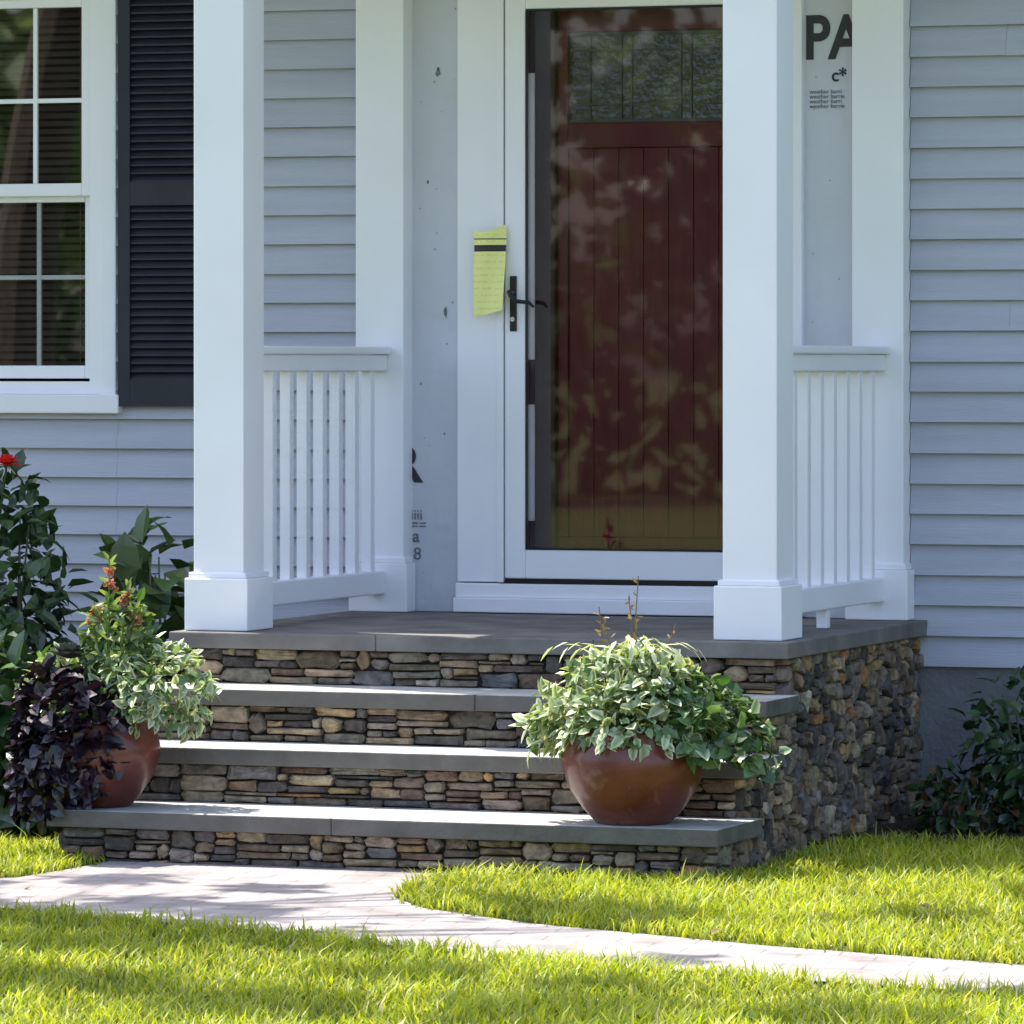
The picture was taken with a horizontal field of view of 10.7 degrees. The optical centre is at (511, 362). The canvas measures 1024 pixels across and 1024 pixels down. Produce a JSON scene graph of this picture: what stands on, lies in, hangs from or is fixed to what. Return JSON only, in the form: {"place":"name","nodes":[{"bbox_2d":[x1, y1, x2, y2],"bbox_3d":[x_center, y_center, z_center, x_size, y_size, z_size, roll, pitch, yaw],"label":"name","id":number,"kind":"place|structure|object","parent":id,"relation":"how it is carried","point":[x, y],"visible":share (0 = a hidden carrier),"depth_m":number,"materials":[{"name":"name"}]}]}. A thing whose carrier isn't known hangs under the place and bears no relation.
{"place":"outdoors","nodes":[
{"label":"outdoors","id":0,"kind":"place"},
{"bbox_2d":[2,887,1016,1018],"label":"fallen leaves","id":1,"kind":"object","parent":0,"point":[714,930],"visible":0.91,"depth_m":13.81,"materials":[{"name":"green plant"}]},
{"bbox_2d":[0,825,1023,1023],"bbox_3d":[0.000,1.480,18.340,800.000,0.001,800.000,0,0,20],"label":"ground","id":2,"kind":"structure","parent":0,"point":[718,939],"depth_m":13.43,"materials":[{"name":"green plant"}]},
{"bbox_2d":[0,829,54,845],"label":"garden bed","id":3,"kind":"object","parent":2,"relation":"on","point":[43,836],"depth_m":16.95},
{"bbox_2d":[0,629,81,837],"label":"hydrangea bush","id":4,"kind":"object","parent":3,"relation":"on","point":[14,662],"visible":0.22,"depth_m":16.93,"materials":[{"name":"green plant"}]},
{"bbox_2d":[0,447,92,712],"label":"dahlia bush","id":5,"kind":"object","parent":3,"relation":"on","point":[32,528],"visible":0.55,"depth_m":17.77,"materials":[{"name":"green plant"}]},
{"bbox_2d":[73,505,193,718],"bbox_3d":[-1.185,0.971,17.755,0.457,1.019,0.459,0,0,20],"label":"hydrangea bush","id":6,"kind":"object","parent":3,"relation":"on","point":[132,561],"visible":0.38,"depth_m":17.70,"materials":[{"name":"green plant"}]},
{"bbox_2d":[46,611,927,882],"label":"stone steps","id":7,"kind":"structure","parent":2,"relation":"on","point":[368,740],"depth_m":16.46,"materials":[{"name":"grey stone"}]},
{"bbox_2d":[0,551,222,835],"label":"potted plant","id":8,"kind":"object","parent":7,"relation":"on","point":[105,752],"visible":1,"depth_m":16.18,"materials":[{"name":"green plant"}]},
{"bbox_2d":[185,0,272,630],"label":"porch column","id":9,"kind":"structure","parent":7,"relation":"on","point":[229,584],"depth_m":17.11,"materials":[{"name":"white wood"}]},
{"bbox_2d":[264,346,390,605],"bbox_3d":[-0.654,0.362,17.836,0.090,0.831,1.213,0,0,20],"label":"porch railing","id":10,"kind":"object","parent":9,"relation":"attached to","point":[320,584],"visible":0.8,"depth_m":17.89,"materials":[{"name":"white wood"}]},
{"bbox_2d":[349,0,414,611],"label":"pilaster","id":11,"kind":"object","parent":7,"relation":"on","point":[383,173],"visible":0.79,"depth_m":18.40,"materials":[{"name":"white paint"}]},
{"bbox_2d":[453,582,803,616],"bbox_3d":[0.383,0.788,18.160,1.210,0.097,0.074,0,0,20],"label":"threshold","id":12,"kind":"object","parent":7,"relation":"on","point":[579,599],"visible":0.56,"depth_m":18.18,"materials":[{"name":"white paint"}]},
{"bbox_2d":[509,576,791,825],"bbox_3d":[0.389,0.968,15.691,0.830,0.710,0.480,0,0,20],"label":"potted plant","id":13,"kind":"object","parent":7,"relation":"on","point":[623,764],"visible":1,"depth_m":15.57,"materials":[{"name":"green plant"}]},
{"bbox_2d":[714,0,801,640],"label":"porch column","id":14,"kind":"structure","parent":7,"relation":"on","point":[758,592],"depth_m":16.51,"materials":[{"name":"white wood"}]},
{"bbox_2d":[793,345,889,627],"bbox_3d":[0.984,0.393,17.240,0.090,0.891,1.213,0,0,20],"label":"porch railing","id":15,"kind":"object","parent":14,"relation":"attached to","point":[833,477],"visible":0.78,"depth_m":17.29,"materials":[{"name":"white wood"}]},
{"bbox_2d":[845,0,913,620],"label":"pilaster","id":16,"kind":"object","parent":7,"relation":"on","point":[881,179],"visible":0.71,"depth_m":17.80,"materials":[{"name":"white paint"}]},
{"bbox_2d":[0,861,1023,992],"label":"walkway","id":17,"kind":"structure","parent":2,"relation":"on","point":[285,897],"depth_m":14.57,"materials":[{"name":"grey concrete"}]},
{"bbox_2d":[6,649,1023,815],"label":"foundation","id":18,"kind":"object","parent":2,"relation":"on","point":[943,732],"visible":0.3,"depth_m":17.81,"materials":[{"name":"concrete"}]},
{"bbox_2d":[104,9,1023,668],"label":"wall structure","id":19,"kind":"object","parent":2,"relation":"on","point":[644,615],"depth_m":18.11,"materials":[{"name":"paint"}]},
{"bbox_2d":[0,9,89,380],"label":"room interior","id":20,"kind":"object","parent":19,"relation":"attached to","point":[40,166],"depth_m":19.92,"materials":[{"name":"black"}]},
{"bbox_2d":[0,0,99,394],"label":"window jamb","id":21,"kind":"object","parent":19,"relation":"attached to","point":[91,386],"depth_m":18.85,"materials":[{"name":"white wood"}]},
{"bbox_2d":[0,8,84,365],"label":"window blinds","id":22,"kind":"object","parent":21,"relation":"attached to","point":[80,286],"depth_m":19.05,"materials":[{"name":"white plastic"}]},
{"bbox_2d":[0,0,89,196],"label":"sash","id":23,"kind":"object","parent":21,"relation":"attached to","point":[48,190],"visible":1,"depth_m":18.89,"materials":[{"name":"white paint"}]},
{"bbox_2d":[0,8,81,183],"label":"sash muntins","id":24,"kind":"object","parent":23,"relation":"attached to","point":[35,101],"visible":1,"depth_m":18.95,"materials":[{"name":"white paint"}]},
{"bbox_2d":[0,196,89,378],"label":"sash","id":25,"kind":"object","parent":21,"relation":"attached to","point":[62,372],"visible":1,"depth_m":18.93,"materials":[{"name":"white paint"}]},
{"bbox_2d":[0,203,84,365],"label":"sash muntins","id":26,"kind":"object","parent":25,"relation":"attached to","point":[39,277],"visible":1,"depth_m":18.98,"materials":[{"name":"white wood"}]},
{"bbox_2d":[0,0,122,413],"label":"window casing","id":27,"kind":"object","parent":19,"relation":"attached to","point":[106,401],"depth_m":18.82,"materials":[{"name":"white wood"}]},
{"bbox_2d":[0,0,1023,667],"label":"clapboard siding","id":28,"kind":"object","parent":19,"relation":"attached to","point":[112,474],"visible":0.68,"depth_m":17.84,"materials":[{"name":"grey wood"}]},
{"bbox_2d":[118,0,193,406],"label":"shutter","id":29,"kind":"object","parent":28,"relation":"attached to","point":[155,202],"visible":0.66,"depth_m":18.74,"materials":[{"name":"paint"}]},
{"bbox_2d":[528,10,557,547],"bbox_3d":[0.459,-0.255,18.242,0.930,2.070,0.040,0,0,20],"label":"jamb","id":30,"kind":"object","parent":19,"relation":"attached to","point":[543,365],"visible":0.5,"depth_m":18.35,"materials":[{"name":"white wood"}]},
{"bbox_2d":[558,7,722,549],"bbox_3d":[0.508,-0.275,18.253,0.741,2.030,0.035,0,0,20],"label":"red door","id":31,"kind":"structure","parent":30,"relation":"attached to","point":[640,335],"depth_m":18.28,"materials":[{"name":"paint"}]},
{"bbox_2d":[569,29,722,122],"bbox_3d":[0.482,-0.958,18.262,0.616,0.305,0.006,0,0,20],"label":"door lite came","id":32,"kind":"object","parent":31,"relation":"attached to","point":[632,33],"depth_m":18.27,"materials":[{"name":"grey metal"}]},
{"bbox_2d":[570,33,721,119],"bbox_3d":[0.484,-0.958,18.267,0.616,0.305,0.005,0,0,20],"label":"door lite glass","id":33,"kind":"object","parent":31,"relation":"in","point":[656,76],"visible":0.64,"depth_m":18.28,"materials":[{"name":"glass"}]},
{"bbox_2d":[458,0,803,581],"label":"door casing","id":34,"kind":"object","parent":19,"relation":"attached to","point":[481,339],"depth_m":18.34,"materials":[{"name":"white wood"}]},
{"bbox_2d":[474,224,505,316],"bbox_3d":[-0.080,-0.308,18.274,0.118,0.312,0.046,0,0,20],"label":"paper notice","id":35,"kind":"object","parent":34,"relation":"attached to","point":[489,257],"visible":1,"depth_m":18.28,"materials":[{"name":"yellow paper"}]},
{"bbox_2d":[505,0,722,580],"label":"storm door frame","id":36,"kind":"object","parent":34,"relation":"attached to","point":[521,561],"visible":0.53,"depth_m":18.27,"materials":[{"name":"white metal"}]},
{"bbox_2d":[507,276,534,330],"bbox_3d":[0.032,-0.198,18.234,0.105,0.185,0.067,0,0,20],"label":"door handle","id":37,"kind":"object","parent":36,"relation":"attached to","point":[512,296],"visible":1,"depth_m":18.27,"materials":[{"name":"black metal"}]},
{"bbox_2d":[528,73,534,520],"bbox_3d":[0.066,-0.220,18.282,0.024,1.500,0.008,0,0,20],"label":"weather strip","id":38,"kind":"object","parent":36,"relation":"attached to","point":[531,285],"visible":1,"depth_m":18.28,"materials":[{"name":"black rubber"}]},
{"bbox_2d":[506,578,717,586],"bbox_3d":[0.420,0.731,18.153,0.925,0.017,0.040,0,0,20],"label":"door sweep","id":39,"kind":"object","parent":36,"relation":"attached to","point":[606,582],"depth_m":18.17,"materials":[{"name":"black rubber"}]},
{"bbox_2d":[525,5,722,551],"bbox_3d":[0.413,-0.279,18.135,0.780,1.807,0.012,0,0,20],"label":"storm glass gasket","id":40,"kind":"object","parent":36,"relation":"attached to","point":[526,274],"visible":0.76,"depth_m":18.26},
{"bbox_2d":[412,0,851,617],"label":"house wrap","id":41,"kind":"object","parent":19,"relation":"attached to","point":[826,226],"visible":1,"depth_m":18.41,"materials":[{"name":"white plastic"}]},
{"bbox_2d":[413,533,419,541],"bbox_3d":[-0.337,0.585,18.454,0.053,0.044,0.001,0,0,20],"label":"printed letter","id":42,"kind":"object","parent":41,"relation":"attached to","point":[416,538],"visible":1,"depth_m":18.45,"materials":[{"name":"black paint"}]},
{"bbox_2d":[412,510,421,519],"bbox_3d":[-0.322,0.514,18.448,0.038,0.032,0.001,0,0,20],"label":"printed lettering","id":43,"kind":"object","parent":41,"relation":"attached to","point":[417,515],"visible":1,"depth_m":18.45},
{"bbox_2d":[412,448,422,482],"bbox_3d":[-0.348,0.342,18.458,0.104,0.126,0.001,0,0,20],"label":"printed letter","id":44,"kind":"object","parent":41,"relation":"attached to","point":[416,478],"visible":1,"depth_m":18.45,"materials":[{"name":"black paint"}]},
{"bbox_2d":[414,547,420,559],"bbox_3d":[-0.320,0.644,18.447,0.026,0.042,0.001,0,0,20],"label":"printed number","id":45,"kind":"object","parent":41,"relation":"attached to","point":[418,553],"visible":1,"depth_m":18.45,"materials":[{"name":"black paint"}]},
{"bbox_2d":[412,522,425,526],"bbox_3d":[-0.316,0.547,18.446,0.053,0.015,0.001,0,0,20],"label":"printed text","id":46,"kind":"object","parent":41,"relation":"attached to","point":[417,523],"visible":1,"depth_m":18.45},
{"bbox_2d":[427,67,446,434],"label":"wrap tears","id":47,"kind":"object","parent":41,"relation":"attached to","point":[437,73],"visible":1,"depth_m":18.42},
{"bbox_2d":[419,8,839,572],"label":"wrap staples","id":48,"kind":"object","parent":41,"relation":"attached to","point":[452,302],"visible":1,"depth_m":18.41,"materials":[{"name":"metal"}]},
{"bbox_2d":[810,99,841,103],"bbox_3d":[1.031,-0.860,17.956,0.110,0.014,0.001,0,0,20],"label":"wrap print line","id":49,"kind":"object","parent":41,"relation":"attached to","point":[827,101],"visible":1,"depth_m":17.95,"materials":[{"name":"black paint"}]},
{"bbox_2d":[810,89,841,93],"bbox_3d":[1.031,-0.892,17.956,0.110,0.014,0.001,0,0,20],"label":"wrap print line","id":50,"kind":"object","parent":41,"relation":"attached to","point":[824,92],"visible":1,"depth_m":17.96,"materials":[{"name":"black paint"}]},
{"bbox_2d":[810,104,843,107],"bbox_3d":[1.035,-0.844,17.954,0.120,0.014,0.001,0,0,20],"label":"wrap print line","id":51,"kind":"object","parent":41,"relation":"attached to","point":[821,105],"visible":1,"depth_m":17.95,"materials":[{"name":"black paint"}]},
{"bbox_2d":[810,94,843,98],"bbox_3d":[1.035,-0.876,17.954,0.120,0.014,0.001,0,0,20],"label":"wrap print line","id":52,"kind":"object","parent":41,"relation":"attached to","point":[827,96],"visible":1,"depth_m":17.96,"materials":[{"name":"black paint"}]},
{"bbox_2d":[806,14,851,59],"bbox_3d":[1.063,-1.071,17.944,0.201,0.147,0.001,0,0,20],"label":"wrap print","id":53,"kind":"object","parent":41,"relation":"attached to","point":[812,37],"visible":1,"depth_m":17.95,"materials":[{"name":"black paint"}]},
{"bbox_2d":[832,67,845,81],"bbox_3d":[1.075,-0.947,17.940,0.050,0.046,0.001,0,0,20],"label":"wrap print mark","id":54,"kind":"object","parent":41,"relation":"attached to","point":[836,73],"visible":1,"depth_m":17.94,"materials":[{"name":"black paint"}]},
{"bbox_2d":[820,814,1023,842],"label":"garden bed","id":55,"kind":"object","parent":2,"relation":"on","point":[908,820],"visible":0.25,"depth_m":17.17,"materials":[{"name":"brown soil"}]},
{"bbox_2d":[903,758,1023,834],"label":"garden shrub","id":56,"kind":"object","parent":55,"relation":"on","point":[949,801],"visible":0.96,"depth_m":17.11,"materials":[{"name":"green plant"}]},
{"bbox_2d":[948,665,1023,832],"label":"garden shrub","id":57,"kind":"object","parent":55,"relation":"on","point":[993,743],"visible":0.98,"depth_m":17.09,"materials":[{"name":"green plant"}]}
]}

